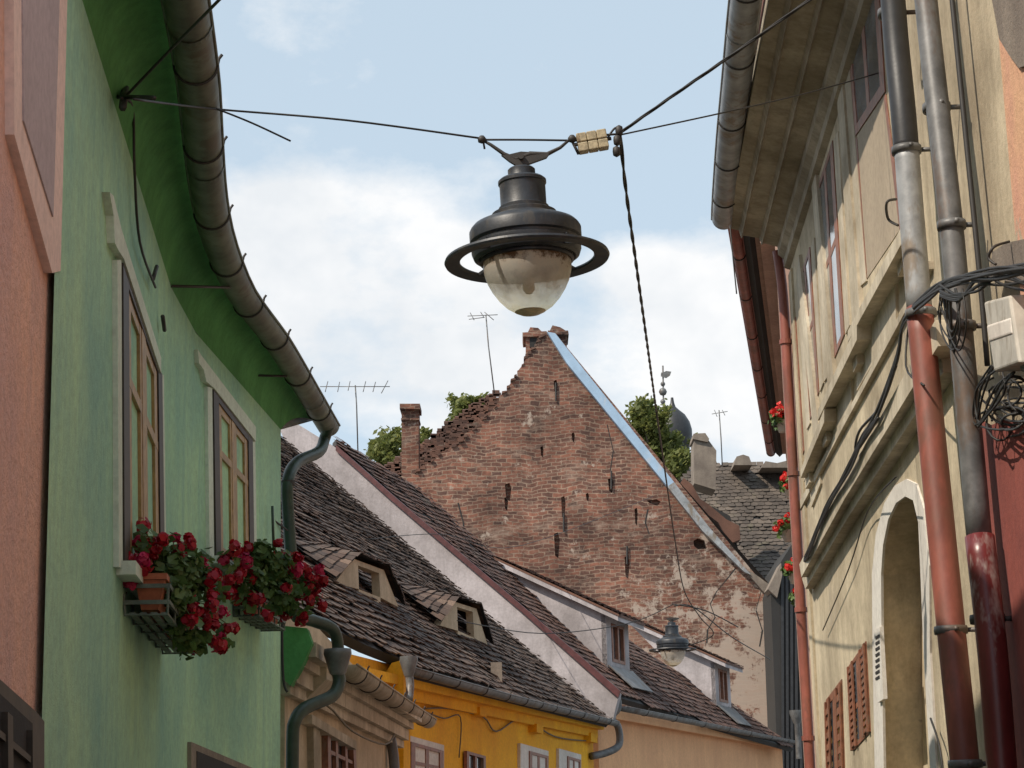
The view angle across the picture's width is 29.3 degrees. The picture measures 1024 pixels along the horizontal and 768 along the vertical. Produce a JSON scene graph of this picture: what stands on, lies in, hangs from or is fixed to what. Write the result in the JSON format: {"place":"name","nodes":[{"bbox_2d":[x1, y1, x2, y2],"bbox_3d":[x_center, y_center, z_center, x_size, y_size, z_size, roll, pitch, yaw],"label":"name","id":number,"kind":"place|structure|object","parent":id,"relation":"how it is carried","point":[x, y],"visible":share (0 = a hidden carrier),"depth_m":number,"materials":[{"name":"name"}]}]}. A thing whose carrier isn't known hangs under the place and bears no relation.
{"place":"outdoors","nodes":[
{"label":"outdoors","id":0,"kind":"place"},
{"bbox_2d":[363,423,432,465],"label":"broadleaf tree","id":1,"kind":"object","parent":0,"point":[383,449],"visible":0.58,"depth_m":85.17,"materials":[{"name":"green plant"}]},
{"bbox_2d":[444,392,488,423],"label":"broadleaf tree","id":2,"kind":"object","parent":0,"point":[459,404],"visible":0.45,"depth_m":85.58,"materials":[{"name":"green plant"}]},
{"bbox_2d":[211,0,785,662],"label":"sky","id":3,"kind":"structure","parent":0,"point":[347,230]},
{"bbox_2d":[399,330,767,726],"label":"gable wall","id":4,"kind":"structure","parent":0,"point":[528,461],"depth_m":60.59,"materials":[{"name":"brick"}]},
{"bbox_2d":[400,404,421,475],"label":"brick chimney","id":5,"kind":"object","parent":4,"relation":"on","point":[411,414],"visible":0.88,"depth_m":63.73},
{"bbox_2d":[384,390,500,475],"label":"roof tiles","id":6,"kind":"object","parent":4,"relation":"on","point":[450,433],"visible":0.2,"depth_m":67.39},
{"bbox_2d":[547,332,673,485],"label":"verge flashing","id":7,"kind":"object","parent":4,"relation":"attached to","point":[601,399],"visible":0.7,"depth_m":61.10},
{"bbox_2d":[668,482,750,574],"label":"verge flashing","id":8,"kind":"object","parent":4,"relation":"attached to","point":[692,512],"visible":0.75,"depth_m":60.28,"materials":[{"name":"grey metal"}]},
{"bbox_2d":[624,393,697,480],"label":"broadleaf tree","id":9,"kind":"object","parent":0,"point":[676,454],"visible":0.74,"depth_m":86.82,"materials":[{"name":"green plant"}]},
{"bbox_2d":[659,366,691,482],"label":"onion dome turret","id":10,"kind":"object","parent":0,"point":[680,421],"visible":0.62,"depth_m":97.11,"materials":[{"name":"metal"}]},
{"bbox_2d":[743,236,782,456],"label":"roof deck","id":11,"kind":"structure","parent":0,"point":[753,269],"depth_m":22.71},
{"bbox_2d":[763,544,803,767],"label":"wall","id":12,"kind":"structure","parent":0,"point":[772,620],"depth_m":57.83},
{"bbox_2d":[667,468,766,581],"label":"roof","id":13,"kind":"structure","parent":12,"relation":"on","point":[748,563],"depth_m":60.99,"materials":[{"name":"tile"}]},
{"bbox_2d":[681,478,740,542],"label":"ragged ridge","id":14,"kind":"structure","parent":13,"relation":"attached to","point":[730,529],"depth_m":72.68,"materials":[{"name":"brown tile"}]},
{"bbox_2d":[781,575,802,767],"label":"boards","id":15,"kind":"object","parent":12,"relation":"attached to","point":[787,671],"visible":0.25,"depth_m":57.44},
{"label":"walls","id":16,"kind":"object","parent":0,"visible":0},
{"bbox_2d":[681,462,791,578],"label":"roof tiles","id":17,"kind":"object","parent":16,"relation":"on","point":[758,490],"visible":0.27,"depth_m":80.52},
{"bbox_2d":[689,433,715,495],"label":"chimney","id":18,"kind":"object","parent":17,"relation":"on","point":[703,465],"visible":0.97,"depth_m":75.21,"materials":[{"name":"concrete"}]},
{"bbox_2d":[731,455,787,473],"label":"ridge stones","id":19,"kind":"object","parent":17,"relation":"on","point":[742,463],"visible":0.88,"depth_m":81.30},
{"label":"street paving","id":20,"kind":"structure","parent":0,"visible":0},
{"bbox_2d":[0,0,54,717],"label":"wall","id":21,"kind":"structure","parent":20,"relation":"on","point":[26,307],"depth_m":6.54,"materials":[{"name":"pink paint"}]},
{"bbox_2d":[0,680,43,767],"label":"shop window surround","id":22,"kind":"object","parent":21,"relation":"attached to","point":[22,706],"visible":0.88,"depth_m":6.47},
{"bbox_2d":[0,694,32,767],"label":"dark shop window","id":23,"kind":"structure","parent":22,"relation":"in","point":[22,723],"depth_m":6.18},
{"bbox_2d":[0,712,36,767],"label":"shop window bars","id":24,"kind":"object","parent":23,"relation":"attached to","point":[10,746],"visible":1,"depth_m":5.97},
{"bbox_2d":[4,0,66,272],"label":"window surround","id":25,"kind":"object","parent":21,"relation":"attached to","point":[46,226],"visible":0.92,"depth_m":6.65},
{"bbox_2d":[21,0,59,216],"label":"window panel","id":26,"kind":"structure","parent":25,"relation":"in","point":[40,29],"depth_m":6.78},
{"bbox_2d":[42,0,280,767],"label":"wall","id":27,"kind":"structure","parent":20,"relation":"on","point":[120,690],"depth_m":8.85,"materials":[{"name":"green paint"}]},
{"bbox_2d":[121,263,164,560],"bbox_3d":[-1.919,0.371,10.192,0.036,1.380,2.508,0,-13,-5],"label":"window frame","id":28,"kind":"object","parent":27,"relation":"in","point":[126,289],"visible":0.36,"depth_m":9.29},
{"bbox_2d":[129,294,158,553],"bbox_3d":[-1.917,0.373,10.182,0.023,1.262,1.953,0,-13,-5],"label":"window sash","id":29,"kind":"object","parent":28,"relation":"in","point":[138,398],"depth_m":10.08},
{"bbox_2d":[102,192,256,567],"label":"window surrounds","id":30,"kind":"object","parent":27,"relation":"attached to","point":[117,245],"visible":0.8,"depth_m":9.14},
{"bbox_2d":[123,517,240,660],"bbox_3d":[-1.756,1.118,10.240,0.550,0.666,2.173,-1,-13,0],"label":"geranium window box","id":31,"kind":"object","parent":27,"relation":"attached to","point":[177,581],"visible":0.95,"depth_m":9.82,"materials":[{"name":"ceramic"}]},
{"bbox_2d":[116,555,249,599],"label":"sills","id":32,"kind":"structure","parent":27,"relation":"attached to","point":[129,571],"depth_m":9.10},
{"bbox_2d":[82,0,309,428],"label":"eave cove","id":33,"kind":"object","parent":27,"relation":"attached to","point":[131,40],"visible":0.9,"depth_m":10.81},
{"bbox_2d":[162,0,338,435],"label":"gutter","id":34,"kind":"object","parent":33,"relation":"attached to","point":[201,127],"visible":0.95,"depth_m":10.89,"materials":[{"name":"metal"}]},
{"bbox_2d":[208,0,340,426],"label":"gutter bead","id":35,"kind":"object","parent":34,"relation":"attached to","point":[228,204],"visible":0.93,"depth_m":11.68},
{"bbox_2d":[117,86,286,376],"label":"wall irons","id":36,"kind":"structure","parent":27,"relation":"attached to","point":[124,101],"depth_m":10.66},
{"bbox_2d":[119,97,287,692],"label":"wall cables","id":37,"kind":"object","parent":27,"relation":"attached to","point":[154,285],"depth_m":9.78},
{"bbox_2d":[187,742,251,767],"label":"door surround","id":38,"kind":"object","parent":27,"relation":"attached to","point":[192,748],"visible":0.67,"depth_m":12.70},
{"bbox_2d":[212,389,253,561],"bbox_3d":[-2.020,0.764,14.172,0.036,1.160,1.554,-2,-13,3],"label":"window frame","id":39,"kind":"object","parent":27,"relation":"in","point":[217,400],"visible":0.54,"depth_m":13.62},
{"bbox_2d":[219,404,248,560],"bbox_3d":[-2.019,0.770,14.173,0.023,1.048,1.191,-2,-13,3],"label":"window sash","id":40,"kind":"object","parent":39,"relation":"in","point":[230,460],"depth_m":14.15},
{"bbox_2d":[172,0,332,421],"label":"gutter brackets","id":41,"kind":"object","parent":27,"relation":"on","point":[218,156],"visible":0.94,"depth_m":11.57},
{"bbox_2d":[216,538,328,631],"bbox_3d":[-1.656,1.461,14.027,0.716,0.613,2.254,-1,-13,0],"label":"geranium window box","id":42,"kind":"object","parent":27,"relation":"attached to","point":[274,594],"visible":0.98,"depth_m":13.67,"materials":[{"name":"ceramic"}]},
{"bbox_2d":[283,626,313,686],"bbox_3d":[-1.783,2.275,16.363,0.250,0.498,0.200,-1,-13,0],"label":"cornice stub","id":43,"kind":"object","parent":27,"relation":"attached to","point":[298,643],"visible":0.85,"depth_m":16.28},
{"bbox_2d":[281,428,343,647],"bbox_3d":[-1.649,1.284,16.804,0.371,2.158,1.143,-4,-13,13],"label":"downpipe","id":44,"kind":"object","parent":27,"relation":"attached to","point":[295,464],"visible":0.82,"depth_m":16.43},
{"bbox_2d":[286,674,345,767],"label":"downpipe","id":45,"kind":"object","parent":27,"relation":"attached to","point":[304,709],"visible":1,"depth_m":16.01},
{"bbox_2d":[324,648,351,674],"bbox_3d":[-1.477,2.356,16.599,0.240,0.220,0.240,-1,-13,0],"label":"rain hopper","id":46,"kind":"object","parent":45,"relation":"attached to","point":[337,660],"visible":1,"depth_m":16.52,"materials":[{"name":"metal"}]},
{"bbox_2d":[125,0,878,633],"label":"span wire","id":47,"kind":"object","parent":27,"relation":"attached to","point":[177,42],"visible":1,"depth_m":9.98,"materials":[{"name":"metal"}]},
{"bbox_2d":[444,135,609,316],"bbox_3d":[0.071,-0.809,9.926,0.836,0.959,0.836,-1,-13,0],"label":"street lamp","id":48,"kind":"object","parent":47,"relation":"hanging from","point":[526,239],"visible":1,"depth_m":9.75,"materials":[{"name":"metal"}]},
{"bbox_2d":[575,0,811,659],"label":"supply cable","id":49,"kind":"object","parent":47,"relation":"attached to","point":[618,140],"visible":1,"depth_m":10.29,"materials":[{"name":"rubber"}]},
{"bbox_2d":[573,129,611,154],"bbox_3d":[0.411,-1.239,10.022,0.197,0.121,0.060,-1,-13,0],"label":"wire insulator","id":50,"kind":"object","parent":49,"relation":"attached to","point":[593,141],"visible":1,"depth_m":10.00,"materials":[{"name":"ceramic"}]},
{"bbox_2d":[649,617,695,666],"bbox_3d":[2.818,4.534,34.437,0.836,0.865,0.836,-1,-13,0],"label":"street lamp","id":51,"kind":"object","parent":49,"relation":"hanging from","point":[672,643],"visible":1,"depth_m":34.25,"materials":[{"name":"metal"}]},
{"bbox_2d":[280,619,388,767],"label":"wall","id":52,"kind":"structure","parent":20,"relation":"on","point":[369,754],"depth_m":18.49,"materials":[{"name":"beige paint"}]},
{"bbox_2d":[299,667,332,702],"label":"scrolled cornice end","id":53,"kind":"structure","parent":52,"relation":"attached to","point":[323,681],"depth_m":17.18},
{"bbox_2d":[301,714,356,767],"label":"window frame","id":54,"kind":"object","parent":52,"relation":"attached to","point":[316,727],"depth_m":17.66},
{"bbox_2d":[280,642,421,747],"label":"cornice","id":55,"kind":"structure","parent":52,"relation":"attached to","point":[355,707],"depth_m":19.67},
{"bbox_2d":[345,665,435,727],"bbox_3d":[-1.288,3.472,21.369,0.220,0.172,8.008,-2,-13,3],"label":"gutter","id":56,"kind":"object","parent":55,"relation":"attached to","point":[354,674],"visible":0.77,"depth_m":19.78,"materials":[{"name":"metal"}]},
{"bbox_2d":[350,654,593,767],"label":"wall","id":57,"kind":"structure","parent":20,"relation":"on","point":[496,749],"depth_m":29.27,"materials":[{"name":"yellow paint"}]},
{"bbox_2d":[386,661,409,767],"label":"corner wall","id":58,"kind":"structure","parent":57,"relation":"attached to","point":[400,687],"depth_m":24.41,"materials":[{"name":"yellow paint"}]},
{"bbox_2d":[281,439,606,726],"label":"roof deck","id":59,"kind":"structure","parent":57,"relation":"on","point":[374,650],"depth_m":30.89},
{"bbox_2d":[296,536,405,603],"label":"hatch dormer tiles","id":60,"kind":"object","parent":59,"relation":"on","point":[331,564],"visible":0.75,"depth_m":26.59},
{"bbox_2d":[329,559,397,606],"bbox_3d":[-2.075,2.779,27.434,0.120,0.514,2.726,-5,-13,14],"label":"hatch dormer front","id":61,"kind":"object","parent":59,"relation":"on","point":[348,576],"visible":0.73,"depth_m":27.71,"materials":[{"name":"beige paint"}]},
{"bbox_2d":[281,436,610,718],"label":"roof tiles","id":62,"kind":"object","parent":59,"relation":"on","point":[480,676],"visible":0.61,"depth_m":31.41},
{"bbox_2d":[397,580,494,643],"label":"hatch dormer tiles","id":63,"kind":"object","parent":59,"relation":"on","point":[445,604],"visible":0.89,"depth_m":30.78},
{"bbox_2d":[434,602,486,645],"bbox_3d":[-0.820,3.851,31.515,0.120,0.591,2.433,-5,-13,16],"label":"hatch dormer front","id":64,"kind":"object","parent":59,"relation":"on","point":[449,620],"visible":0.68,"depth_m":31.75,"materials":[{"name":"beige paint"}]},
{"bbox_2d":[353,664,603,735],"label":"cornice","id":65,"kind":"structure","parent":57,"relation":"attached to","point":[429,694],"depth_m":28.81,"materials":[{"name":"yellow paint"}]},
{"bbox_2d":[413,669,618,725],"bbox_3d":[0.345,4.996,30.686,0.241,0.157,13.272,-5,-13,14],"label":"gutter","id":66,"kind":"object","parent":65,"relation":"attached to","point":[421,674],"visible":0.97,"depth_m":28.48,"materials":[{"name":"metal"}]},
{"bbox_2d":[410,736,580,767],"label":"window surrounds","id":67,"kind":"object","parent":57,"relation":"attached to","point":[523,750],"visible":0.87,"depth_m":31.29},
{"bbox_2d":[593,722,782,767],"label":"wall","id":68,"kind":"structure","parent":20,"relation":"on","point":[646,747],"depth_m":43.37,"materials":[{"name":"paint"}]},
{"bbox_2d":[332,439,792,751],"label":"roof deck","id":69,"kind":"structure","parent":68,"relation":"on","point":[633,702],"depth_m":41.71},
{"bbox_2d":[281,425,621,719],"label":"party wall","id":70,"kind":"structure","parent":69,"relation":"attached to","point":[332,462],"depth_m":38.30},
{"bbox_2d":[336,445,620,697],"bbox_3d":[-0.737,3.578,38.236,5.632,5.250,0.100,-4,-13,13],"label":"verge board","id":71,"kind":"object","parent":70,"relation":"attached to","point":[599,676],"visible":1,"depth_m":38.08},
{"bbox_2d":[333,436,792,747],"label":"roof tiles","id":72,"kind":"object","parent":69,"relation":"on","point":[588,656],"visible":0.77,"depth_m":41.58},
{"bbox_2d":[509,572,629,669],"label":"dormer walls","id":73,"kind":"structure","parent":69,"relation":"on","point":[571,615],"depth_m":41.47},
{"bbox_2d":[494,561,643,629],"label":"dormer roof edge","id":74,"kind":"object","parent":73,"relation":"on","point":[569,596],"visible":0.71,"depth_m":41.55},
{"bbox_2d":[632,626,730,706],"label":"dormer walls","id":75,"kind":"structure","parent":69,"relation":"on","point":[700,672],"depth_m":49.84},
{"bbox_2d":[616,711,781,749],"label":"cornice","id":76,"kind":"structure","parent":68,"relation":"attached to","point":[626,717],"depth_m":42.99,"materials":[{"name":"paint"}]},
{"bbox_2d":[621,706,794,744],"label":"gutter","id":77,"kind":"object","parent":76,"relation":"attached to","point":[666,717],"visible":0.94,"depth_m":43.59,"materials":[{"name":"metal"}]},
{"bbox_2d":[773,250,814,767],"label":"corner downpipe","id":78,"kind":"object","parent":20,"relation":"on","point":[800,601],"visible":0.99,"depth_m":17.19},
{"bbox_2d":[775,246,816,767],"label":"wall","id":79,"kind":"structure","parent":20,"relation":"on","point":[787,271],"depth_m":18.09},
{"bbox_2d":[755,238,786,461],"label":"cornice","id":80,"kind":"structure","parent":79,"relation":"attached to","point":[767,273],"depth_m":21.65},
{"bbox_2d":[729,228,774,455],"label":"gutter","id":81,"kind":"object","parent":80,"relation":"attached to","point":[742,275],"visible":0.96,"depth_m":22.94,"materials":[{"name":"metal"}]},
{"bbox_2d":[791,0,1023,767],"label":"wall","id":82,"kind":"structure","parent":20,"relation":"on","point":[843,636],"depth_m":11.94,"materials":[{"name":"beige paint"}]},
{"bbox_2d":[731,0,871,269],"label":"eave cornice","id":83,"kind":"structure","parent":82,"relation":"attached to","point":[812,45],"depth_m":14.47,"materials":[{"name":"paint"}]},
{"bbox_2d":[712,0,760,229],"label":"gutter","id":84,"kind":"object","parent":83,"relation":"attached to","point":[742,25],"visible":0.95,"depth_m":14.68,"materials":[{"name":"metal"}]},
{"bbox_2d":[788,268,821,767],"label":"corner pilaster","id":85,"kind":"object","parent":82,"relation":"attached to","point":[808,591],"visible":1,"depth_m":16.94,"materials":[{"name":"beige paint"}]},
{"bbox_2d":[803,247,819,418],"bbox_3d":[2.459,-0.383,16.200,0.013,1.289,0.968,-2,-13,3],"label":"window frame","id":86,"kind":"object","parent":82,"relation":"in","point":[808,258],"visible":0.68,"depth_m":15.84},
{"bbox_2d":[797,85,862,435],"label":"pilasters","id":87,"kind":"object","parent":82,"relation":"attached to","point":[856,292],"visible":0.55,"depth_m":14.68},
{"bbox_2d":[819,140,844,357],"bbox_3d":[2.364,-0.914,14.553,0.013,1.470,1.204,-2,-13,3],"label":"window frame","id":88,"kind":"object","parent":82,"relation":"in","point":[836,243],"visible":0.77,"depth_m":14.16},
{"bbox_2d":[820,158,840,345],"bbox_3d":[2.370,-0.915,14.552,0.013,1.424,1.030,-2,-13,3],"label":"window glass","id":89,"kind":"object","parent":88,"relation":"in","point":[833,256],"visible":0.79,"depth_m":14.41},
{"bbox_2d":[797,70,867,429],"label":"window surrounds","id":90,"kind":"object","parent":82,"relation":"attached to","point":[822,374],"visible":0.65,"depth_m":13.73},
{"bbox_2d":[826,679,844,767],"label":"window frame","id":91,"kind":"object","parent":82,"relation":"attached to","point":[832,695],"visible":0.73,"depth_m":15.28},
{"bbox_2d":[824,683,843,767],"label":"shutters","id":92,"kind":"object","parent":91,"relation":"attached to","point":[839,736],"visible":1,"depth_m":15.05,"materials":[{"name":"brown wood"}]},
{"bbox_2d":[801,230,903,488],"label":"sills","id":93,"kind":"structure","parent":82,"relation":"attached to","point":[889,275],"depth_m":12.76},
{"bbox_2d":[810,284,898,506],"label":"apron panels","id":94,"kind":"object","parent":82,"relation":"attached to","point":[885,320],"visible":0.59,"depth_m":12.35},
{"bbox_2d":[849,641,870,750],"bbox_3d":[2.437,2.203,13.741,0.013,0.689,1.127,-2,-13,3],"label":"window frame","id":95,"kind":"object","parent":82,"relation":"attached to","point":[858,706],"visible":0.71,"depth_m":13.70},
{"bbox_2d":[846,643,868,750],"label":"shutters","id":96,"kind":"object","parent":95,"relation":"attached to","point":[862,702],"visible":1,"depth_m":13.51,"materials":[{"name":"brown wood"}]},
{"bbox_2d":[800,261,933,510],"bbox_3d":[2.356,0.251,13.729,0.032,0.124,7.487,-2,-13,3],"label":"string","id":97,"kind":"object","parent":82,"relation":"attached to","point":[871,374],"visible":0.8,"depth_m":13.02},
{"bbox_2d":[850,0,885,135],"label":"window frame","id":98,"kind":"object","parent":82,"relation":"in","point":[873,103],"visible":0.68,"depth_m":12.09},
{"bbox_2d":[853,0,879,121],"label":"window glass","id":99,"kind":"object","parent":98,"relation":"in","point":[872,59],"visible":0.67,"depth_m":12.17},
{"bbox_2d":[799,320,952,588],"bbox_3d":[2.293,0.736,13.048,0.135,0.398,7.748,-2,-13,3],"label":"string course","id":100,"kind":"object","parent":82,"relation":"attached to","point":[893,434],"visible":0.85,"depth_m":11.97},
{"bbox_2d":[856,94,899,277],"bbox_3d":[2.233,-1.251,11.971,0.012,1.104,1.649,-2,-13,3],"label":"blind frame","id":101,"kind":"object","parent":82,"relation":"attached to","point":[890,137],"visible":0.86,"depth_m":11.43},
{"bbox_2d":[857,94,899,277],"bbox_3d":[2.238,-1.251,11.971,0.014,1.104,1.649,-2,-13,3],"label":"blind","id":102,"kind":"object","parent":82,"relation":"attached to","point":[877,192],"visible":0.79,"depth_m":12.01,"materials":[{"name":"beige fabric"}]},
{"bbox_2d":[877,0,931,307],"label":"downpipe","id":103,"kind":"object","parent":82,"relation":"attached to","point":[907,149],"visible":0.97,"depth_m":9.78,"materials":[{"name":"grey metal"}]},
{"bbox_2d":[872,479,938,767],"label":"niche surround","id":104,"kind":"object","parent":82,"relation":"attached to","point":[904,489],"visible":0.94,"depth_m":11.27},
{"bbox_2d":[874,627,887,702],"bbox_3d":[2.348,1.792,12.496,0.029,0.457,0.345,-2,-13,3],"label":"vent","id":105,"kind":"object","parent":104,"relation":"attached to","point":[880,666],"visible":1,"depth_m":12.40,"materials":[{"name":"metal"}]},
{"bbox_2d":[803,198,1023,767],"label":"wall cable bundle","id":106,"kind":"object","parent":82,"relation":"attached to","point":[998,274],"depth_m":8.16,"materials":[{"name":"rubber"}]},
{"bbox_2d":[905,304,985,767],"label":"red downpipe","id":107,"kind":"object","parent":82,"relation":"attached to","point":[951,629],"visible":0.97,"depth_m":9.12,"materials":[{"name":"metal"}]},
{"bbox_2d":[914,0,991,535],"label":"grey downpipe","id":108,"kind":"object","parent":82,"relation":"attached to","point":[952,223],"visible":0.9,"depth_m":8.59,"materials":[{"name":"metal"}]},
{"bbox_2d":[949,0,989,365],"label":"thin conduit","id":109,"kind":"object","parent":82,"relation":"attached to","point":[970,182],"visible":0.89,"depth_m":8.60,"materials":[{"name":"metal"}]},
{"bbox_2d":[965,532,1016,767],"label":"maroon downpipe","id":110,"kind":"object","parent":82,"relation":"attached to","point":[988,618],"visible":1,"depth_m":8.02,"materials":[{"name":"metal"}]},
{"bbox_2d":[999,40,1023,294],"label":"wall","id":111,"kind":"structure","parent":20,"relation":"on","point":[1013,81],"depth_m":7.80,"materials":[{"name":"orange paint"}]},
{"bbox_2d":[982,420,1023,767],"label":"red dado","id":112,"kind":"object","parent":111,"relation":"attached to","point":[1004,461],"visible":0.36,"depth_m":8.11,"materials":[{"name":"paint"}]},
{"bbox_2d":[985,295,1023,371],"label":"electric meter box","id":113,"kind":"object","parent":111,"relation":"attached to","point":[1005,321],"visible":1,"depth_m":7.32,"materials":[{"name":"plastic"}]},
{"bbox_2d":[990,0,1023,281],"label":"bare patches","id":114,"kind":"object","parent":111,"relation":"attached to","point":[1009,16],"visible":0.72,"depth_m":7.78,"materials":[{"name":"paint"}]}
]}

